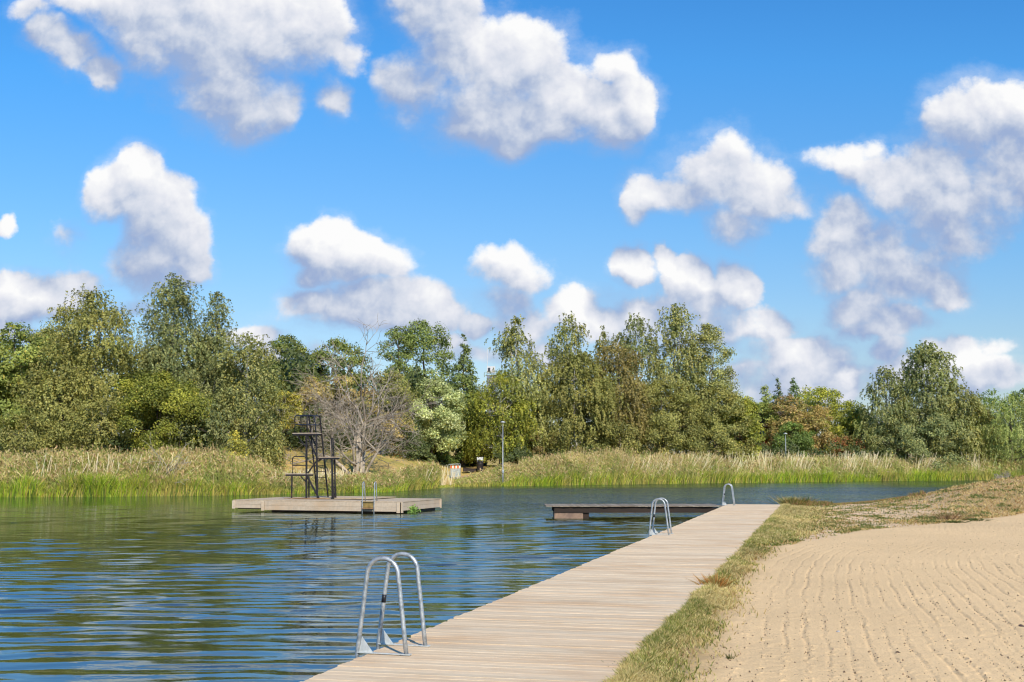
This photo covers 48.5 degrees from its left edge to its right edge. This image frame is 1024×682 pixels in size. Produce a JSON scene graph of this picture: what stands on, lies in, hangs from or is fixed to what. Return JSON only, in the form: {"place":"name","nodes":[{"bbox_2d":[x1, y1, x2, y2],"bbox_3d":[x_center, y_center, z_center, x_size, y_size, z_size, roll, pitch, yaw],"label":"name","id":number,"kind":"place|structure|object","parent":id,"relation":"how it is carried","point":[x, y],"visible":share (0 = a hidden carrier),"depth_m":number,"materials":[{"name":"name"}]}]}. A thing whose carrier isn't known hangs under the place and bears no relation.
{"place":"outdoors","nodes":[
{"label":"outdoors","id":0,"kind":"place"},
{"bbox_2d":[0,480,986,681],"bbox_3d":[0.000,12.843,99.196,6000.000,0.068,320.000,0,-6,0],"label":"water","id":1,"kind":"structure","parent":0,"point":[215,588],"depth_m":24.29,"materials":[{"name":"blue liquid"}]},
{"bbox_2d":[232,496,441,513],"bbox_3d":[-8.031,7.687,52.710,8.408,0.845,4.815,-2,-6,18],"label":"bathing raft","id":2,"kind":"object","parent":1,"relation":"on","point":[353,504],"visible":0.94,"depth_m":50.85,"materials":[{"name":"wood"}]},
{"bbox_2d":[285,415,339,498],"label":"diving tower","id":3,"kind":"structure","parent":2,"relation":"on","point":[306,474],"depth_m":52.86,"materials":[{"name":"metal"}]},
{"bbox_2d":[362,482,376,513],"bbox_3d":[-6.244,7.055,49.738,0.604,1.810,0.442,-2,-6,18],"label":"raft ladder","id":4,"kind":"object","parent":2,"relation":"attached to","point":[365,505],"visible":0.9,"depth_m":49.68,"materials":[{"name":"metal"}]},
{"bbox_2d":[405,504,420,512],"bbox_3d":[-4.378,7.498,50.148,1.154,0.665,0.965,0,-6,0],"label":"water plant","id":5,"kind":"object","parent":2,"relation":"attached to","point":[413,509],"visible":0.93,"depth_m":50.09,"materials":[{"name":"green plant"}]},
{"bbox_2d":[300,504,779,681],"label":"boardwalk","id":6,"kind":"structure","parent":1,"relation":"on","point":[579,623],"depth_m":12.35,"materials":[{"name":"beige wood"}]},
{"bbox_2d":[355,552,430,657],"bbox_3d":[-1.095,2.766,10.410,0.548,1.613,0.550,-2,-6,15],"label":"bathing ladder","id":7,"kind":"object","parent":6,"relation":"attached to","point":[383,638],"visible":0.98,"depth_m":10.26,"materials":[{"name":"metal"}]},
{"bbox_2d":[648,498,673,536],"bbox_3d":[3.552,4.565,27.198,0.547,1.613,0.550,-2,-6,15],"label":"bathing ladder","id":8,"kind":"object","parent":6,"relation":"attached to","point":[653,532],"visible":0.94,"depth_m":27.05,"materials":[{"name":"metal"}]},
{"bbox_2d":[722,483,734,505],"bbox_3d":[8.768,6.585,46.046,0.548,1.613,0.550,-2,-6,15],"label":"bathing ladder","id":9,"kind":"object","parent":6,"relation":"attached to","point":[723,503],"visible":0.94,"depth_m":45.90,"materials":[{"name":"metal"}]},
{"bbox_2d":[544,504,721,518],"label":"side jetty","id":10,"kind":"object","parent":1,"relation":"on","point":[574,511],"visible":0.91,"depth_m":45.14,"materials":[{"name":"wood"}]},
{"bbox_2d":[1,445,989,486],"bbox_3d":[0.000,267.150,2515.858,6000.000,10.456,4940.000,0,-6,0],"label":"ground","id":11,"kind":"structure","parent":0,"point":[373,468],"depth_m":100.86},
{"bbox_2d":[0,333,28,407],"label":"broadleaf tree","id":12,"kind":"object","parent":11,"relation":"on","point":[3,393],"visible":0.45,"depth_m":93.00,"materials":[{"name":"green plant"}]},
{"bbox_2d":[0,320,64,435],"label":"broadleaf tree","id":13,"kind":"object","parent":11,"relation":"on","point":[27,356],"visible":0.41,"depth_m":92.45,"materials":[{"name":"green plant"}]},
{"bbox_2d":[7,325,76,426],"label":"broadleaf tree","id":14,"kind":"object","parent":11,"relation":"on","point":[39,334],"visible":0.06,"depth_m":94.45,"materials":[{"name":"green plant"}]},
{"bbox_2d":[0,410,85,456],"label":"broadleaf tree","id":15,"kind":"object","parent":11,"relation":"on","point":[8,441],"visible":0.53,"depth_m":81.61,"materials":[{"name":"green plant"}]},
{"bbox_2d":[6,340,113,454],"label":"broadleaf tree","id":16,"kind":"object","parent":11,"relation":"on","point":[59,412],"visible":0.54,"depth_m":85.52,"materials":[{"name":"green plant"}]},
{"bbox_2d":[30,283,148,424],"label":"weeping birch","id":17,"kind":"object","parent":11,"relation":"on","point":[87,318],"visible":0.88,"depth_m":87.98,"materials":[{"name":"green plant"}]},
{"bbox_2d":[55,391,139,455],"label":"broadleaf tree","id":18,"kind":"object","parent":11,"relation":"on","point":[92,434],"visible":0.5,"depth_m":81.90,"materials":[{"name":"green plant"}]},
{"bbox_2d":[95,367,215,456],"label":"maple tree","id":19,"kind":"object","parent":11,"relation":"on","point":[187,405],"visible":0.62,"depth_m":82.49,"materials":[{"name":"green plant"}]},
{"bbox_2d":[142,433,190,484],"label":"bare sapling","id":20,"kind":"object","parent":11,"relation":"on","point":[175,466],"visible":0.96,"depth_m":76.67,"materials":[{"name":"brown plant"}]},
{"bbox_2d":[116,272,221,441],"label":"silver birch","id":21,"kind":"object","parent":11,"relation":"on","point":[165,359],"visible":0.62,"depth_m":91.45,"materials":[{"name":"green plant"}]},
{"bbox_2d":[120,390,266,460],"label":"broadleaf tree","id":22,"kind":"object","parent":11,"relation":"on","point":[212,429],"visible":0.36,"depth_m":83.69,"materials":[{"name":"green plant"}]},
{"bbox_2d":[180,291,242,438],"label":"silver birch","id":23,"kind":"object","parent":11,"relation":"on","point":[214,321],"visible":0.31,"depth_m":92.69,"materials":[{"name":"green plant"}]},
{"bbox_2d":[222,430,251,461],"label":"sapling","id":24,"kind":"object","parent":11,"relation":"on","point":[235,442],"visible":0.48,"depth_m":81.57,"materials":[{"name":"yellow plant"}]},
{"bbox_2d":[201,331,297,469],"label":"silver birch","id":25,"kind":"object","parent":11,"relation":"on","point":[249,409],"visible":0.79,"depth_m":89.33,"materials":[{"name":"green plant"}]},
{"bbox_2d":[261,389,306,439],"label":"tree","id":26,"kind":"object","parent":11,"relation":"on","point":[291,397],"visible":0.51,"depth_m":101.82,"materials":[{"name":"green plant"}]},
{"bbox_2d":[261,333,313,403],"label":"oak tree","id":27,"kind":"object","parent":11,"relation":"on","point":[298,345],"visible":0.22,"depth_m":120.91,"materials":[{"name":"green plant"}]},
{"bbox_2d":[263,375,328,445],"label":"oak tree","id":28,"kind":"object","parent":11,"relation":"on","point":[283,380],"visible":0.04,"depth_m":115.99,"materials":[{"name":"green plant"}]},
{"bbox_2d":[297,353,328,380],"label":"oak tree","id":29,"kind":"object","parent":11,"relation":"on","point":[319,368],"visible":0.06,"depth_m":126.67,"materials":[{"name":"green plant"}]},
{"bbox_2d":[285,372,384,440],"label":"broadleaf tree","id":30,"kind":"object","parent":11,"relation":"on","point":[349,380],"visible":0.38,"depth_m":108.01,"materials":[{"name":"green plant"}]},
{"bbox_2d":[306,336,372,398],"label":"oak tree","id":31,"kind":"object","parent":11,"relation":"on","point":[343,348],"visible":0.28,"depth_m":124.39,"materials":[{"name":"green plant"}]},
{"bbox_2d":[259,316,444,473],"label":"dead tree","id":32,"kind":"object","parent":11,"relation":"on","point":[360,452],"visible":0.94,"depth_m":92.79,"materials":[{"name":"grey wood"}]},
{"bbox_2d":[241,402,509,465],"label":"undergrowth","id":33,"kind":"object","parent":11,"relation":"on","point":[424,449],"visible":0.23,"depth_m":106.24,"materials":[{"name":"green plant"}]},
{"bbox_2d":[365,410,416,457],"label":"bush","id":34,"kind":"object","parent":11,"relation":"on","point":[410,423],"visible":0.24,"depth_m":107.50,"materials":[{"name":"green plant"}]},
{"bbox_2d":[364,369,432,440],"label":"broadleaf tree","id":35,"kind":"object","parent":11,"relation":"on","point":[399,383],"visible":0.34,"depth_m":114.21,"materials":[{"name":"green plant"}]},
{"bbox_2d":[375,325,426,407],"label":"poplar tree","id":36,"kind":"object","parent":11,"relation":"on","point":[391,356],"visible":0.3,"depth_m":127.27,"materials":[{"name":"green plant"}]},
{"bbox_2d":[402,431,435,459],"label":"bush","id":37,"kind":"object","parent":11,"relation":"on","point":[431,448],"visible":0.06,"depth_m":116.36,"materials":[{"name":"green plant"}]},
{"bbox_2d":[383,314,459,430],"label":"poplar tree","id":38,"kind":"object","parent":11,"relation":"on","point":[430,339],"visible":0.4,"depth_m":128.32,"materials":[{"name":"green plant"}]},
{"bbox_2d":[389,377,467,460],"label":"whitebeam tree","id":39,"kind":"object","parent":11,"relation":"on","point":[437,436],"visible":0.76,"depth_m":115.20,"materials":[{"name":"green plant"}]},
{"bbox_2d":[425,448,471,465],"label":"bush","id":40,"kind":"object","parent":11,"relation":"on","point":[443,455],"visible":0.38,"depth_m":119.43,"materials":[{"name":"green plant"}]},
{"bbox_2d":[447,464,460,477],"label":"works barrier","id":41,"kind":"object","parent":11,"relation":"on","point":[457,471],"visible":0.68,"depth_m":111.76,"materials":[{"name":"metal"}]},
{"bbox_2d":[445,333,483,465],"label":"poplar tree","id":42,"kind":"object","parent":11,"relation":"on","point":[461,366],"visible":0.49,"depth_m":124.87,"materials":[{"name":"green plant"}]},
{"bbox_2d":[463,467,485,471],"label":"bench","id":43,"kind":"object","parent":11,"relation":"on","point":[469,469],"visible":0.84,"depth_m":116.39,"materials":[{"name":"brown wood"}]},
{"bbox_2d":[453,373,495,465],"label":"fir tree","id":44,"kind":"object","parent":11,"relation":"on","point":[458,450],"visible":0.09,"depth_m":126.54,"materials":[{"name":"green plant"}]},
{"bbox_2d":[477,457,483,471],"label":"litter bin","id":45,"kind":"object","parent":11,"relation":"on","point":[480,464],"visible":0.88,"depth_m":116.06,"materials":[{"name":"black paint"}]},
{"bbox_2d":[487,348,495,396],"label":"white building","id":46,"kind":"structure","parent":11,"relation":"on","point":[489,368],"depth_m":419.66,"materials":[{"name":"white"}]},
{"bbox_2d":[500,421,504,481],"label":"lamp post","id":47,"kind":"object","parent":11,"relation":"on","point":[502,422],"visible":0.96,"depth_m":108.48,"materials":[{"name":"metal"}]},
{"bbox_2d":[458,368,547,467],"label":"weeping birch","id":48,"kind":"object","parent":11,"relation":"on","point":[473,444],"visible":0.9,"depth_m":120.38,"materials":[{"name":"green plant"}]},
{"bbox_2d":[0,438,1023,496],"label":"reeds","id":49,"kind":"object","parent":11,"relation":"on","point":[99,473],"visible":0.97,"depth_m":94.79,"materials":[{"name":"green plant"}]},
{"bbox_2d":[0,433,1023,469],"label":"undergrowth","id":50,"kind":"object","parent":11,"relation":"on","point":[520,453],"visible":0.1,"depth_m":136.71,"materials":[{"name":"green plant"}]},
{"bbox_2d":[2,332,1023,465],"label":"distant woods","id":51,"kind":"object","parent":11,"relation":"on","point":[298,364],"visible":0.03,"depth_m":113.47,"materials":[{"name":"green plant"}]},
{"bbox_2d":[477,314,567,463],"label":"weeping birch","id":52,"kind":"object","parent":11,"relation":"on","point":[510,342],"visible":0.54,"depth_m":124.21,"materials":[{"name":"green plant"}]},
{"bbox_2d":[508,430,562,463],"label":"bush","id":53,"kind":"object","parent":11,"relation":"on","point":[537,450],"visible":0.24,"depth_m":121.98,"materials":[{"name":"green plant"}]},
{"bbox_2d":[530,311,598,450],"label":"silver birch","id":54,"kind":"object","parent":11,"relation":"on","point":[556,351],"visible":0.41,"depth_m":130.73,"materials":[{"name":"green plant"}]},
{"bbox_2d":[525,347,634,454],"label":"broadleaf tree","id":55,"kind":"object","parent":11,"relation":"on","point":[605,398],"visible":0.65,"depth_m":123.37,"materials":[{"name":"green plant"}]},
{"bbox_2d":[592,325,617,403],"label":"silver birch","id":56,"kind":"object","parent":11,"relation":"on","point":[603,335],"visible":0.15,"depth_m":133.46,"materials":[{"name":"green plant"}]},
{"bbox_2d":[575,419,647,457],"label":"bush","id":57,"kind":"object","parent":11,"relation":"on","point":[624,430],"visible":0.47,"depth_m":123.44,"materials":[{"name":"green plant"}]},
{"bbox_2d":[575,337,660,456],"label":"silver birch","id":58,"kind":"object","parent":11,"relation":"on","point":[635,400],"visible":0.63,"depth_m":126.93,"materials":[{"name":"green plant"}]},
{"bbox_2d":[607,312,666,438],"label":"silver birch","id":59,"kind":"object","parent":11,"relation":"on","point":[638,325],"visible":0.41,"depth_m":132.99,"materials":[{"name":"green plant"}]},
{"bbox_2d":[622,378,710,459],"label":"broadleaf tree","id":60,"kind":"object","parent":11,"relation":"on","point":[666,425],"visible":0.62,"depth_m":127.40,"materials":[{"name":"green plant"}]},
{"bbox_2d":[641,302,728,453],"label":"silver birch","id":61,"kind":"object","parent":11,"relation":"on","point":[677,322],"visible":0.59,"depth_m":133.88,"materials":[{"name":"green plant"}]},
{"bbox_2d":[673,323,746,454],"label":"silver birch","id":62,"kind":"object","parent":11,"relation":"on","point":[709,336],"visible":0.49,"depth_m":132.80,"materials":[{"name":"green plant"}]},
{"bbox_2d":[677,385,757,466],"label":"broadleaf tree","id":63,"kind":"object","parent":11,"relation":"on","point":[733,447],"visible":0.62,"depth_m":129.56,"materials":[{"name":"green plant"}]},
{"bbox_2d":[717,395,767,457],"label":"broadleaf tree","id":64,"kind":"object","parent":11,"relation":"on","point":[756,429],"visible":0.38,"depth_m":132.96,"materials":[{"name":"green plant"}]},
{"bbox_2d":[745,401,782,443],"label":"broadleaf tree","id":65,"kind":"object","parent":11,"relation":"on","point":[762,405],"visible":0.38,"depth_m":157.65,"materials":[{"name":"green plant"}]},
{"bbox_2d":[758,384,778,442],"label":"poplar tree","id":66,"kind":"object","parent":11,"relation":"on","point":[767,399],"visible":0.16,"depth_m":160.84,"materials":[{"name":"green plant"}]},
{"bbox_2d":[735,412,803,451],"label":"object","id":67,"kind":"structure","parent":11,"relation":"on","point":[764,425],"depth_m":158.61,"materials":[{"name":"plant"}]},
{"bbox_2d":[771,374,783,411],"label":"conifer tree","id":68,"kind":"object","parent":11,"relation":"on","point":[779,393],"visible":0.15,"depth_m":169.11,"materials":[{"name":"green plant"}]},
{"bbox_2d":[764,393,816,453],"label":"broadleaf tree","id":69,"kind":"object","parent":11,"relation":"on","point":[787,409],"visible":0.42,"depth_m":155.89,"materials":[{"name":"green plant"}]},
{"bbox_2d":[770,421,816,456],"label":"round shrub","id":70,"kind":"object","parent":11,"relation":"on","point":[801,441],"visible":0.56,"depth_m":150.39,"materials":[{"name":"green plant"}]},
{"bbox_2d":[783,377,804,420],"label":"conifer tree","id":71,"kind":"object","parent":11,"relation":"on","point":[793,388],"visible":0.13,"depth_m":169.04,"materials":[{"name":"green plant"}]},
{"bbox_2d":[794,405,839,457],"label":"broadleaf tree","id":72,"kind":"object","parent":11,"relation":"on","point":[816,419],"visible":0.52,"depth_m":154.47,"materials":[{"name":"green plant"}]},
{"bbox_2d":[791,385,861,454],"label":"broadleaf tree","id":73,"kind":"object","parent":11,"relation":"on","point":[824,393],"visible":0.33,"depth_m":160.47,"materials":[{"name":"green plant"}]},
{"bbox_2d":[817,400,872,453],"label":"broadleaf tree","id":74,"kind":"object","parent":11,"relation":"on","point":[849,404],"visible":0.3,"depth_m":158.65,"materials":[{"name":"green plant"}]},
{"bbox_2d":[829,431,866,456],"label":"bush","id":75,"kind":"object","parent":11,"relation":"on","point":[860,444],"visible":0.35,"depth_m":153.09,"materials":[{"name":"green plant"}]},
{"bbox_2d":[843,422,887,458],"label":"tree","id":76,"kind":"object","parent":11,"relation":"on","point":[860,430],"visible":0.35,"depth_m":152.50,"materials":[{"name":"green plant"}]},
{"bbox_2d":[857,422,899,454],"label":"bush","id":77,"kind":"object","parent":11,"relation":"on","point":[880,440],"visible":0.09,"depth_m":153.70,"materials":[{"name":"green plant"}]},
{"bbox_2d":[857,365,921,459],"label":"silver birch","id":78,"kind":"object","parent":11,"relation":"on","point":[894,408],"visible":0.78,"depth_m":152.00,"materials":[{"name":"green plant"}]},
{"bbox_2d":[862,405,976,471],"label":"broadleaf tree","id":79,"kind":"object","parent":11,"relation":"on","point":[917,447],"visible":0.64,"depth_m":146.76,"materials":[{"name":"green plant"}]},
{"bbox_2d":[878,340,972,459],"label":"silver birch","id":80,"kind":"object","parent":11,"relation":"on","point":[923,396],"visible":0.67,"depth_m":151.91,"materials":[{"name":"green plant"}]},
{"bbox_2d":[925,378,991,466],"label":"silver birch","id":81,"kind":"object","parent":11,"relation":"on","point":[971,401],"visible":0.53,"depth_m":150.03,"materials":[{"name":"green plant"}]},
{"bbox_2d":[955,404,1003,464],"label":"broadleaf tree","id":82,"kind":"object","parent":11,"relation":"on","point":[988,417],"visible":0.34,"depth_m":151.19,"materials":[{"name":"green plant"}]},
{"bbox_2d":[966,388,1014,428],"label":"oak tree","id":83,"kind":"object","parent":11,"relation":"on","point":[991,400],"visible":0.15,"depth_m":199.74,"materials":[{"name":"green plant"}]},
{"bbox_2d":[967,391,1023,473],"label":"weeping willow","id":84,"kind":"object","parent":11,"relation":"on","point":[1005,432],"visible":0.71,"depth_m":150.07,"materials":[{"name":"green plant"}]},
{"bbox_2d":[991,471,1011,478],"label":"dead shrub","id":85,"kind":"object","parent":11,"relation":"on","point":[1004,476],"visible":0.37,"depth_m":136.90,"materials":[{"name":"beige plant"}]},
{"bbox_2d":[999,388,1023,432],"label":"oak tree","id":86,"kind":"object","parent":11,"relation":"on","point":[1016,394],"visible":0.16,"depth_m":202.84,"materials":[{"name":"green plant"}]},
{"bbox_2d":[0,0,1023,452],"label":"sky","id":87,"kind":"structure","parent":0,"point":[833,187],"materials":[{"name":"blue"}]},
{"bbox_2d":[598,475,1023,681],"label":"grass","id":88,"kind":"structure","parent":0,"point":[787,522],"depth_m":21.41,"materials":[{"name":"green plant"}]},
{"bbox_2d":[684,573,738,587],"bbox_3d":[2.835,3.360,16.056,0.828,0.250,0.940,0,-6,0],"label":"grass tuft","id":89,"kind":"object","parent":88,"relation":"on","point":[717,580],"visible":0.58,"depth_m":15.94,"materials":[{"name":"brown plant"}]},
{"bbox_2d":[668,476,1023,681],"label":"sand beach","id":90,"kind":"structure","parent":0,"point":[921,546],"depth_m":14.11,"materials":[{"name":"beige sand"}]},
{"bbox_2d":[720,652,734,659],"bbox_3d":[1.964,2.875,10.397,0.198,0.065,0.245,-2,-7,21],"label":"grass sprig","id":91,"kind":"object","parent":90,"relation":"on","point":[729,657],"depth_m":10.38,"materials":[{"name":"green plant"}]},
{"bbox_2d":[756,495,828,504],"bbox_3d":[12.167,6.803,48.690,2.900,0.430,3.196,-5,-8,41],"label":"grass tuft","id":92,"kind":"object","parent":90,"relation":"on","point":[794,500],"visible":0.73,"depth_m":48.45,"materials":[{"name":"green plant"}]},
{"bbox_2d":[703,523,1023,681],"bbox_3d":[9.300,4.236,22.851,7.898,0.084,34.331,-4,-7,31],"label":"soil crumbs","id":93,"kind":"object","parent":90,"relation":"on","point":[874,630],"visible":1,"depth_m":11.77,"materials":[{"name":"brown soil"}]},
{"bbox_2d":[910,510,976,520],"bbox_3d":[13.877,5.484,35.895,2.088,0.346,3.047,-6,-8,43],"label":"dry shrub","id":94,"kind":"object","parent":90,"relation":"on","point":[947,516],"visible":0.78,"depth_m":35.70,"materials":[{"name":"brown plant"}]},
{"bbox_2d":[921,519,973,522],"bbox_3d":[13.259,5.467,34.544,1.746,0.096,1.555,0,-6,0],"label":"weed patch","id":95,"kind":"object","parent":90,"relation":"on","point":[953,521],"visible":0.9,"depth_m":34.34,"materials":[{"name":"green plant"}]},
{"bbox_2d":[933,517,993,520],"bbox_3d":[14.269,5.579,35.705,2.234,0.099,1.649,-5,-8,39],"label":"weed patch","id":96,"kind":"object","parent":90,"relation":"on","point":[972,519],"visible":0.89,"depth_m":35.50,"materials":[{"name":"green plant"}]}
]}

